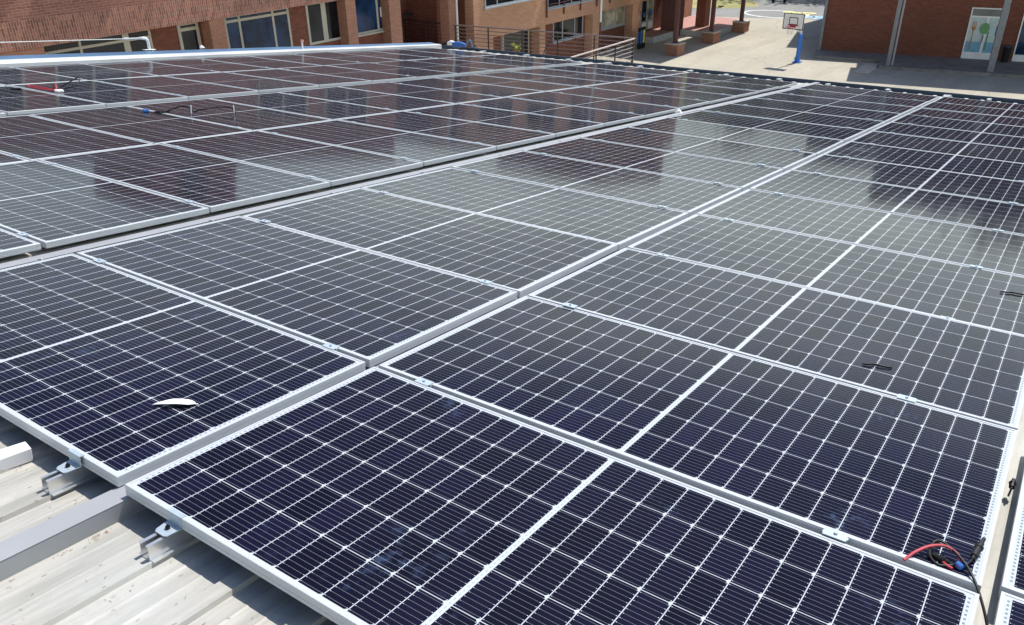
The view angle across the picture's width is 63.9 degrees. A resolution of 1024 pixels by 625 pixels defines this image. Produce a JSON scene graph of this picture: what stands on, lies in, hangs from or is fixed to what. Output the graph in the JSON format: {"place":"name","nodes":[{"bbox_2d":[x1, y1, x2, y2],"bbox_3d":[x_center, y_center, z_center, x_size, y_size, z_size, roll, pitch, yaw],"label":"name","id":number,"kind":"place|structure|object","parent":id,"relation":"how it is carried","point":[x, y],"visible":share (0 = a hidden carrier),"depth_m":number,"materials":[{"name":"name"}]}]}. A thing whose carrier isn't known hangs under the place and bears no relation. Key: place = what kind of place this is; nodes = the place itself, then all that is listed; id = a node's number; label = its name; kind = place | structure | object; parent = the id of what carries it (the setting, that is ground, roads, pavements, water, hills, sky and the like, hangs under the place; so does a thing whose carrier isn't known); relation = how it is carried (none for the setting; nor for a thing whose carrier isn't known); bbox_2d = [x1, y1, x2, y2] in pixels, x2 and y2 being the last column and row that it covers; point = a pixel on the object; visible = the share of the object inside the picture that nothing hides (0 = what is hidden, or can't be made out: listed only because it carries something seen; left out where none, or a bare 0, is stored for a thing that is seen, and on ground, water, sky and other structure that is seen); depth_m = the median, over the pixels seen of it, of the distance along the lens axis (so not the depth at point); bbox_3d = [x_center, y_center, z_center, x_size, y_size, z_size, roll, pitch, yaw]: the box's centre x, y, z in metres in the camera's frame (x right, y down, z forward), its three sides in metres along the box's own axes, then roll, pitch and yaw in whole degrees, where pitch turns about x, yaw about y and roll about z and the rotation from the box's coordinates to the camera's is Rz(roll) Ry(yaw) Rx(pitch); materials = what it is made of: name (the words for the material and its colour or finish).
{"place":"outdoors","nodes":[
{"label":"outdoors","id":0,"kind":"place"},
{"bbox_2d":[0,442,32,469],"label":"packaging foam","id":1,"kind":"object","parent":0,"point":[12,456],"visible":1,"depth_m":2.62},
{"bbox_2d":[691,0,825,17],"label":"asphalt lane","id":2,"kind":"structure","parent":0,"point":[763,7],"depth_m":59.21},
{"bbox_2d":[579,17,1023,99],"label":"ground","id":3,"kind":"structure","parent":0,"point":[765,46],"depth_m":43.11,"materials":[{"name":"concrete"}]},
{"bbox_2d":[0,0,402,55],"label":"brick school wing","id":4,"kind":"structure","parent":3,"relation":"on","point":[164,25],"depth_m":26.22,"materials":[{"name":"brick"}]},
{"bbox_2d":[43,30,153,53],"bbox_3d":[-12.267,-7.501,24.556,0.046,1.490,3.460,19,34,33],"label":"window","id":5,"kind":"structure","parent":4,"relation":"in","point":[119,45],"depth_m":24.55,"materials":[{"name":"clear glass"}]},
{"bbox_2d":[176,22,202,49],"bbox_3d":[-10.418,-8.669,26.681,0.046,1.490,0.760,19,34,33],"label":"window","id":6,"kind":"structure","parent":4,"relation":"in","point":[189,37],"depth_m":26.55,"materials":[{"name":"beige glass"}]},
{"bbox_2d":[224,8,292,48],"bbox_3d":[-8.778,-9.705,28.567,0.046,1.490,2.710,19,34,33],"label":"window","id":7,"kind":"structure","parent":4,"relation":"in","point":[272,28],"depth_m":28.56,"materials":[{"name":"blue glass"}]},
{"bbox_2d":[305,0,340,44],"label":"window","id":8,"kind":"structure","parent":4,"relation":"in","point":[322,20],"depth_m":30.57,"materials":[{"name":"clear glass"}]},
{"bbox_2d":[355,0,383,36],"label":"window","id":9,"kind":"structure","parent":4,"relation":"in","point":[369,21],"depth_m":32.24,"materials":[{"name":"blue glass"}]},
{"bbox_2d":[0,42,1023,624],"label":"panel building","id":10,"kind":"structure","parent":3,"relation":"on","point":[212,586],"depth_m":2.26,"materials":[{"name":"white metal"}]},
{"bbox_2d":[6,63,575,116],"bbox_3d":[-2.279,-3.517,12.535,0.089,0.098,12.770,16,25,31],"label":"mounting rail","id":11,"kind":"object","parent":10,"relation":"on","point":[259,93],"visible":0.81,"depth_m":11.02,"materials":[{"name":"metal"}]},
{"bbox_2d":[0,86,105,115],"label":"solar panel","id":12,"kind":"object","parent":11,"relation":"on","point":[21,101],"visible":1,"depth_m":9.04,"materials":[{"name":"glass"}]},
{"bbox_2d":[10,80,187,106],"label":"solar panel","id":13,"kind":"object","parent":11,"relation":"on","point":[109,95],"visible":0.9,"depth_m":9.93,"materials":[{"name":"glass"}]},
{"bbox_2d":[92,76,258,98],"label":"solar panel","id":14,"kind":"object","parent":11,"relation":"attached to","point":[189,89],"visible":0.88,"depth_m":10.78,"materials":[{"name":"glass"}]},
{"bbox_2d":[165,72,318,92],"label":"solar panel","id":15,"kind":"object","parent":11,"relation":"attached to","point":[261,85],"visible":0.88,"depth_m":11.60,"materials":[{"name":"glass"}]},
{"bbox_2d":[278,65,416,82],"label":"solar panel","id":16,"kind":"object","parent":11,"relation":"attached to","point":[374,77],"visible":0.89,"depth_m":13.24,"materials":[{"name":"glass"}]},
{"bbox_2d":[373,60,493,74],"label":"solar panel","id":17,"kind":"object","parent":11,"relation":"attached to","point":[460,70],"visible":0.86,"depth_m":14.89,"materials":[{"name":"glass"}]},
{"bbox_2d":[37,66,580,117],"bbox_3d":[-1.950,-3.218,11.816,0.086,0.098,13.809,16,25,31],"label":"mounting rail","id":18,"kind":"object","parent":10,"relation":"on","point":[290,93],"visible":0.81,"depth_m":10.15,"materials":[{"name":"metal"}]},
{"bbox_2d":[0,115,151,160],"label":"solar panel","id":19,"kind":"object","parent":18,"relation":"attached to","point":[28,137],"visible":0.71,"depth_m":7.15,"materials":[{"name":"glass"}]},
{"bbox_2d":[279,87,454,110],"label":"solar panel","id":20,"kind":"object","parent":18,"relation":"attached to","point":[373,99],"visible":0.72,"depth_m":10.50,"materials":[{"name":"glass"}]},
{"bbox_2d":[337,82,502,103],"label":"solar panel","id":21,"kind":"object","parent":18,"relation":"attached to","point":[436,94],"visible":0.7,"depth_m":11.32,"materials":[{"name":"glass"}]},
{"bbox_2d":[474,71,611,86],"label":"solar panel","id":22,"kind":"object","parent":18,"relation":"on","point":[549,79],"visible":0.77,"depth_m":13.75,"materials":[{"name":"glass"}]},
{"bbox_2d":[509,68,638,82],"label":"solar panel","id":23,"kind":"object","parent":18,"relation":"attached to","point":[576,75],"visible":0.68,"depth_m":14.60,"materials":[{"name":"glass"}]},
{"bbox_2d":[544,66,664,78],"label":"solar panel","id":24,"kind":"object","parent":18,"relation":"attached to","point":[605,72],"visible":0.73,"depth_m":15.42,"materials":[{"name":"glass"}]},
{"bbox_2d":[12,74,657,157],"bbox_3d":[-0.580,-2.822,10.970,0.089,0.098,13.832,16,25,31],"label":"mounting rail","id":25,"kind":"object","parent":10,"relation":"on","point":[241,127],"visible":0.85,"depth_m":8.06,"materials":[{"name":"metal"}]},
{"bbox_2d":[30,106,251,143],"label":"solar panel","id":26,"kind":"object","parent":25,"relation":"attached to","point":[137,123],"visible":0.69,"depth_m":8.03,"materials":[{"name":"glass"}]},
{"bbox_2d":[130,98,330,130],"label":"solar panel","id":27,"kind":"object","parent":25,"relation":"on","point":[252,118],"visible":0.7,"depth_m":8.84,"materials":[{"name":"glass"}]},
{"bbox_2d":[209,92,397,119],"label":"solar panel","id":28,"kind":"object","parent":25,"relation":"attached to","point":[315,107],"visible":0.7,"depth_m":9.67,"materials":[{"name":"glass"}]},
{"bbox_2d":[392,78,543,97],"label":"solar panel","id":29,"kind":"object","parent":25,"relation":"attached to","point":[477,88],"visible":0.68,"depth_m":12.14,"materials":[{"name":"glass"}]},
{"bbox_2d":[437,75,578,91],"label":"solar panel","id":30,"kind":"object","parent":25,"relation":"attached to","point":[521,84],"visible":0.69,"depth_m":12.95,"materials":[{"name":"glass"}]},
{"bbox_2d":[49,76,681,165],"bbox_3d":[-0.472,-2.572,10.349,0.088,0.098,14.873,16,25,31],"label":"mounting rail","id":31,"kind":"object","parent":10,"relation":"on","point":[53,163],"visible":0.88,"depth_m":8.67,"materials":[{"name":"metal"}]},
{"bbox_2d":[0,228,40,257],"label":"solar panel","id":32,"kind":"object","parent":31,"relation":"on","point":[11,244],"visible":1,"depth_m":4.42,"materials":[{"name":"glass"}]},
{"bbox_2d":[258,120,495,165],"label":"solar panel","id":33,"kind":"object","parent":31,"relation":"on","point":[426,150],"visible":0.88,"depth_m":7.75,"materials":[{"name":"glass"}]},
{"bbox_2d":[406,104,603,136],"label":"solar panel","id":34,"kind":"object","parent":31,"relation":"on","point":[557,126],"visible":0.88,"depth_m":9.40,"materials":[{"name":"glass"}]},
{"bbox_2d":[459,97,644,125],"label":"solar panel","id":35,"kind":"object","parent":31,"relation":"on","point":[606,117],"visible":0.89,"depth_m":10.22,"materials":[{"name":"glass"}]},
{"bbox_2d":[507,91,679,117],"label":"solar panel","id":36,"kind":"object","parent":31,"relation":"attached to","point":[648,110],"visible":0.81,"depth_m":11.06,"materials":[{"name":"glass"}]},
{"bbox_2d":[549,87,709,109],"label":"solar panel","id":37,"kind":"object","parent":31,"relation":"on","point":[681,103],"visible":0.84,"depth_m":11.86,"materials":[{"name":"glass"}]},
{"bbox_2d":[585,82,735,103],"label":"solar panel","id":38,"kind":"object","parent":31,"relation":"attached to","point":[712,98],"visible":0.88,"depth_m":12.71,"materials":[{"name":"glass"}]},
{"bbox_2d":[644,76,778,92],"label":"solar panel","id":39,"kind":"object","parent":31,"relation":"on","point":[735,85],"visible":0.92,"depth_m":14.32,"materials":[{"name":"glass"}]},
{"bbox_2d":[668,72,797,88],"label":"solar panel","id":40,"kind":"object","parent":31,"relation":"on","point":[781,84],"visible":0.88,"depth_m":15.17,"materials":[{"name":"glass"}]},
{"bbox_2d":[16,85,769,247],"bbox_3d":[0.895,-2.176,9.505,0.088,0.098,14.894,16,25,31],"label":"mounting rail","id":41,"kind":"object","parent":10,"relation":"on","point":[23,234],"visible":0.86,"depth_m":6.17,"materials":[{"name":"metal"}]},
{"bbox_2d":[0,160,208,248],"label":"solar panel","id":42,"kind":"object","parent":41,"relation":"on","point":[46,205],"visible":1,"depth_m":5.20,"materials":[{"name":"glass"}]},
{"bbox_2d":[39,144,329,211],"bbox_3d":[-2.506,-1.059,6.226,2.108,0.037,1.038,16,25,31],"label":"solar panel","id":43,"kind":"object","parent":41,"relation":"on","point":[213,183],"visible":0.88,"depth_m":6.10,"materials":[{"name":"glass"}]},
{"bbox_2d":[161,130,422,185],"bbox_3d":[-1.910,-1.354,7.045,2.108,0.035,1.038,16,25,31],"label":"solar panel","id":44,"kind":"object","parent":41,"relation":"on","point":[333,165],"visible":0.88,"depth_m":6.93,"materials":[{"name":"glass"}]},
{"bbox_2d":[338,111,554,149],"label":"solar panel","id":45,"kind":"object","parent":41,"relation":"attached to","point":[500,137],"visible":0.88,"depth_m":8.58,"materials":[{"name":"glass"}]},
{"bbox_2d":[617,79,758,97],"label":"solar panel","id":46,"kind":"object","parent":41,"relation":"on","point":[737,93],"visible":0.88,"depth_m":13.51,"materials":[{"name":"glass"}]},
{"bbox_2d":[0,82,819,269],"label":"cable duct","id":47,"kind":"object","parent":10,"relation":"on","point":[73,250],"visible":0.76,"depth_m":5.62,"materials":[{"name":"metal"}]},
{"bbox_2d":[93,89,812,264],"bbox_3d":[1.496,-2.001,9.130,0.087,0.098,14.864,16,25,31],"label":"mounting rail","id":48,"kind":"object","parent":10,"relation":"on","point":[100,261],"visible":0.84,"depth_m":5.82,"materials":[{"name":"metal"}]},
{"bbox_2d":[77,216,516,367],"bbox_3d":[-1.135,-0.193,4.195,2.108,0.037,1.038,16,25,31],"label":"solar panel","id":49,"kind":"object","parent":48,"relation":"on","point":[370,309],"visible":0.88,"depth_m":4.04,"materials":[{"name":"glass"}]},
{"bbox_2d":[361,168,688,249],"bbox_3d":[0.063,-0.783,5.829,2.108,0.037,1.038,16,25,31],"label":"solar panel","id":50,"kind":"object","parent":48,"relation":"attached to","point":[622,223],"visible":0.84,"depth_m":5.72,"materials":[{"name":"glass"}]},
{"bbox_2d":[629,117,843,156],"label":"solar panel","id":51,"kind":"object","parent":48,"relation":"attached to","point":[818,146],"visible":0.84,"depth_m":9.03,"materials":[{"name":"glass"}]},
{"bbox_2d":[668,111,866,142],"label":"solar panel","id":52,"kind":"object","parent":48,"relation":"attached to","point":[828,132],"visible":0.83,"depth_m":9.84,"materials":[{"name":"glass"}]},
{"bbox_2d":[700,104,885,132],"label":"solar panel","id":53,"kind":"object","parent":48,"relation":"on","point":[810,118],"visible":0.86,"depth_m":10.66,"materials":[{"name":"glass"}]},
{"bbox_2d":[730,98,901,123],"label":"solar panel","id":54,"kind":"object","parent":48,"relation":"attached to","point":[887,117],"visible":0.84,"depth_m":11.48,"materials":[{"name":"glass"}]},
{"bbox_2d":[755,93,915,115],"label":"solar panel","id":55,"kind":"object","parent":48,"relation":"attached to","point":[903,110],"visible":0.86,"depth_m":12.31,"materials":[{"name":"glass"}]},
{"bbox_2d":[778,88,928,108],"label":"solar panel","id":56,"kind":"object","parent":48,"relation":"attached to","point":[917,104],"visible":0.83,"depth_m":13.12,"materials":[{"name":"glass"}]},
{"bbox_2d":[797,84,938,102],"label":"solar panel","id":57,"kind":"object","parent":48,"relation":"on","point":[848,90],"visible":0.79,"depth_m":13.97,"materials":[{"name":"glass"}]},
{"bbox_2d":[0,95,951,580],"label":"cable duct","id":58,"kind":"object","parent":10,"relation":"on","point":[36,543],"visible":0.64,"depth_m":2.28,"materials":[{"name":"metal"}]},
{"bbox_2d":[41,99,915,495],"bbox_3d":[2.844,-1.593,8.255,0.085,0.098,14.963,16,25,31],"label":"mounting rail","id":59,"kind":"object","parent":10,"relation":"on","point":[67,475],"visible":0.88,"depth_m":2.52,"materials":[{"name":"metal"}]},
{"bbox_2d":[0,253,365,486],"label":"solar panel","id":60,"kind":"object","parent":59,"relation":"on","point":[97,361],"visible":1,"depth_m":3.12,"materials":[{"name":"glass"}]},
{"bbox_2d":[242,188,617,297],"bbox_3d":[-0.534,-0.488,5.013,2.108,0.037,1.038,16,26,31],"label":"solar panel","id":61,"kind":"object","parent":59,"relation":"attached to","point":[522,259],"visible":0.87,"depth_m":4.88,"materials":[{"name":"glass"}]},
{"bbox_2d":[451,151,741,216],"bbox_3d":[0.660,-1.078,6.646,2.108,0.037,1.038,16,25,31],"label":"solar panel","id":62,"kind":"object","parent":59,"relation":"on","point":[691,197],"visible":0.83,"depth_m":6.54,"materials":[{"name":"glass"}]},
{"bbox_2d":[523,138,783,191],"bbox_3d":[1.259,-1.374,7.465,2.108,0.035,1.038,16,25,31],"label":"solar panel","id":63,"kind":"object","parent":59,"relation":"on","point":[744,176],"visible":0.83,"depth_m":7.37,"materials":[{"name":"glass"}]},
{"bbox_2d":[580,127,816,171],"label":"solar panel","id":64,"kind":"object","parent":59,"relation":"attached to","point":[786,159],"visible":0.84,"depth_m":8.20,"materials":[{"name":"glass"}]},
{"bbox_2d":[139,103,950,562],"bbox_3d":[3.255,-1.471,7.994,0.089,0.098,14.958,16,25,31],"label":"mounting rail","id":65,"kind":"object","parent":10,"relation":"on","point":[167,537],"visible":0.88,"depth_m":2.25,"materials":[{"name":"metal"}]},
{"bbox_2d":[125,367,979,624],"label":"solar panel","id":66,"kind":"object","parent":65,"relation":"attached to","point":[374,496],"visible":1,"depth_m":2.26,"materials":[{"name":"glass"}]},
{"bbox_2d":[750,170,1023,234],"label":"solar panel","id":67,"kind":"object","parent":65,"relation":"on","point":[967,211],"visible":0.8,"depth_m":6.33,"materials":[{"name":"glass"}]},
{"bbox_2d":[908,108,1023,126],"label":"solar panel","id":68,"kind":"object","parent":65,"relation":"attached to","point":[1002,120],"visible":0.82,"depth_m":11.41,"materials":[{"name":"glass"}]},
{"bbox_2d":[821,180,1023,544],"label":"mounting rail","id":69,"kind":"object","parent":10,"relation":"on","point":[839,536],"visible":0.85,"depth_m":2.32,"materials":[{"name":"metal"}]},
{"bbox_2d":[379,296,1017,593],"bbox_3d":[0.639,0.328,3.075,2.108,0.036,1.038,16,25,31],"label":"solar panel","id":70,"kind":"object","parent":69,"relation":"attached to","point":[891,478],"visible":0.84,"depth_m":2.89,"materials":[{"name":"glass"}]},
{"bbox_2d":[903,537,988,624],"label":"cable bundle","id":71,"kind":"object","parent":70,"relation":"on","point":[961,563],"visible":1,"depth_m":2.21,"materials":[{"name":"black plastic"}]},
{"bbox_2d":[528,248,1023,429],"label":"solar panel","id":72,"kind":"object","parent":69,"relation":"on","point":[964,368],"visible":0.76,"depth_m":3.76,"materials":[{"name":"glass"}]},
{"bbox_2d":[627,214,1023,334],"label":"solar panel","id":73,"kind":"object","parent":69,"relation":"attached to","point":[964,293],"visible":0.8,"depth_m":4.63,"materials":[{"name":"glass"}]},
{"bbox_2d":[697,189,1023,276],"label":"solar panel","id":74,"kind":"object","parent":69,"relation":"on","point":[997,251],"visible":0.8,"depth_m":5.48,"materials":[{"name":"glass"}]},
{"bbox_2d":[790,154,1023,204],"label":"solar panel","id":75,"kind":"object","parent":69,"relation":"attached to","point":[979,187],"visible":0.8,"depth_m":7.18,"materials":[{"name":"glass"}]},
{"bbox_2d":[824,141,1023,180],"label":"solar panel","id":76,"kind":"object","parent":69,"relation":"attached to","point":[1013,171],"visible":0.8,"depth_m":8.04,"materials":[{"name":"glass"}]},
{"bbox_2d":[851,131,1023,163],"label":"solar panel","id":77,"kind":"object","parent":69,"relation":"attached to","point":[1000,153],"visible":0.8,"depth_m":8.88,"materials":[{"name":"glass"}]},
{"bbox_2d":[872,122,1023,148],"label":"solar panel","id":78,"kind":"object","parent":69,"relation":"attached to","point":[960,135],"visible":0.8,"depth_m":9.71,"materials":[{"name":"glass"}]},
{"bbox_2d":[891,114,1023,136],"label":"solar panel","id":79,"kind":"object","parent":69,"relation":"attached to","point":[992,128],"visible":0.8,"depth_m":10.56,"materials":[{"name":"glass"}]},
{"bbox_2d":[920,102,1023,117],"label":"solar panel","id":80,"kind":"object","parent":69,"relation":"attached to","point":[977,110],"visible":0.86,"depth_m":12.23,"materials":[{"name":"glass"}]},
{"bbox_2d":[933,97,1023,110],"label":"solar panel","id":81,"kind":"object","parent":69,"relation":"attached to","point":[990,104],"visible":0.79,"depth_m":13.09,"materials":[{"name":"glass"}]},
{"bbox_2d":[993,591,1023,624],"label":"solar panel","id":82,"kind":"object","parent":10,"relation":"on","point":[1010,609],"visible":1,"depth_m":2.05,"materials":[{"name":"glass"}]},
{"bbox_2d":[998,469,1023,598],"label":"solar panel","id":83,"kind":"object","parent":10,"relation":"on","point":[1012,581],"visible":0.95,"depth_m":2.25,"materials":[{"name":"glass"}]},
{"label":"rail","id":84,"kind":"object","parent":10,"relation":"on","visible":0},
{"bbox_2d":[226,69,370,86],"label":"solar panel","id":85,"kind":"object","parent":84,"relation":"on","point":[320,80],"visible":0.87,"depth_m":12.41,"materials":[{"name":"glass"}]},
{"bbox_2d":[325,63,457,78],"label":"solar panel","id":86,"kind":"object","parent":84,"relation":"attached to","point":[416,72],"visible":0.84,"depth_m":14.07,"materials":[{"name":"glass"}]},
{"bbox_2d":[408,58,525,71],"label":"solar panel","id":87,"kind":"object","parent":84,"relation":"on","point":[497,67],"visible":0.88,"depth_m":15.71,"materials":[{"name":"glass"}]},
{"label":"rail","id":88,"kind":"object","parent":10,"relation":"attached to","visible":0},
{"bbox_2d":[0,67,86,85],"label":"solar panel","id":89,"kind":"object","parent":88,"relation":"on","point":[9,76],"visible":0.76,"depth_m":11.04,"materials":[{"name":"glass"}]},
{"bbox_2d":[84,61,219,75],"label":"solar panel","id":90,"kind":"object","parent":88,"relation":"on","point":[158,69],"visible":0.7,"depth_m":12.73,"materials":[{"name":"glass"}]},
{"bbox_2d":[140,58,272,71],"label":"solar panel","id":91,"kind":"object","parent":88,"relation":"attached to","point":[207,64],"visible":0.72,"depth_m":13.56,"materials":[{"name":"glass"}]},
{"bbox_2d":[291,52,401,62],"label":"solar panel","id":92,"kind":"object","parent":88,"relation":"attached to","point":[348,57],"visible":0.64,"depth_m":16.03,"materials":[{"name":"glass"}]},
{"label":"rail","id":93,"kind":"object","parent":10,"relation":"on","visible":0},
{"bbox_2d":[12,63,157,79],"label":"solar panel","id":94,"kind":"object","parent":93,"relation":"attached to","point":[83,71],"visible":0.69,"depth_m":11.93,"materials":[{"name":"glass"}]},
{"bbox_2d":[198,56,320,68],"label":"solar panel","id":95,"kind":"object","parent":93,"relation":"attached to","point":[260,62],"visible":0.7,"depth_m":14.38,"materials":[{"name":"glass"}]},
{"bbox_2d":[244,54,360,65],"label":"solar panel","id":96,"kind":"object","parent":93,"relation":"on","point":[304,59],"visible":0.66,"depth_m":15.21,"materials":[{"name":"glass"}]},
{"bbox_2d":[400,0,692,57],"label":"brick school wing","id":97,"kind":"structure","parent":3,"relation":"on","point":[625,18],"depth_m":40.74,"materials":[{"name":"brick"}]},
{"bbox_2d":[552,16,583,43],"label":"window","id":98,"kind":"structure","parent":97,"relation":"in","point":[574,25],"depth_m":43.20,"materials":[{"name":"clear glass"}]},
{"bbox_2d":[665,0,749,55],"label":"yard canopy","id":99,"kind":"object","parent":3,"relation":"on","point":[676,47],"visible":1,"depth_m":47.53,"materials":[{"name":"concrete"}]},
{"bbox_2d":[813,49,1023,78],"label":"terrace","id":100,"kind":"structure","parent":3,"relation":"on","point":[966,66],"depth_m":41.52,"materials":[{"name":"concrete"}]},
{"bbox_2d":[886,0,1011,71],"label":"hall porch","id":101,"kind":"object","parent":100,"relation":"on","point":[999,34],"visible":1,"depth_m":39.64,"materials":[{"name":"metal"}]},
{"bbox_2d":[818,0,1023,61],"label":"brick hall","id":102,"kind":"structure","parent":3,"relation":"on","point":[967,29],"depth_m":42.73,"materials":[{"name":"red brick"}]},
{"bbox_2d":[960,7,1008,59],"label":"poster","id":103,"kind":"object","parent":102,"relation":"in","point":[983,22],"depth_m":41.82,"materials":[{"name":"paper"}]},
{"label":"walkway","id":104,"kind":"object","parent":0,"visible":0},
{"bbox_2d":[453,24,633,62],"bbox_3d":[1.144,-11.059,33.949,8.207,1.130,0.060,13,31,24],"label":"handrail","id":105,"kind":"object","parent":104,"relation":"on","point":[522,41],"visible":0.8,"depth_m":33.76,"materials":[{"name":"metal"}]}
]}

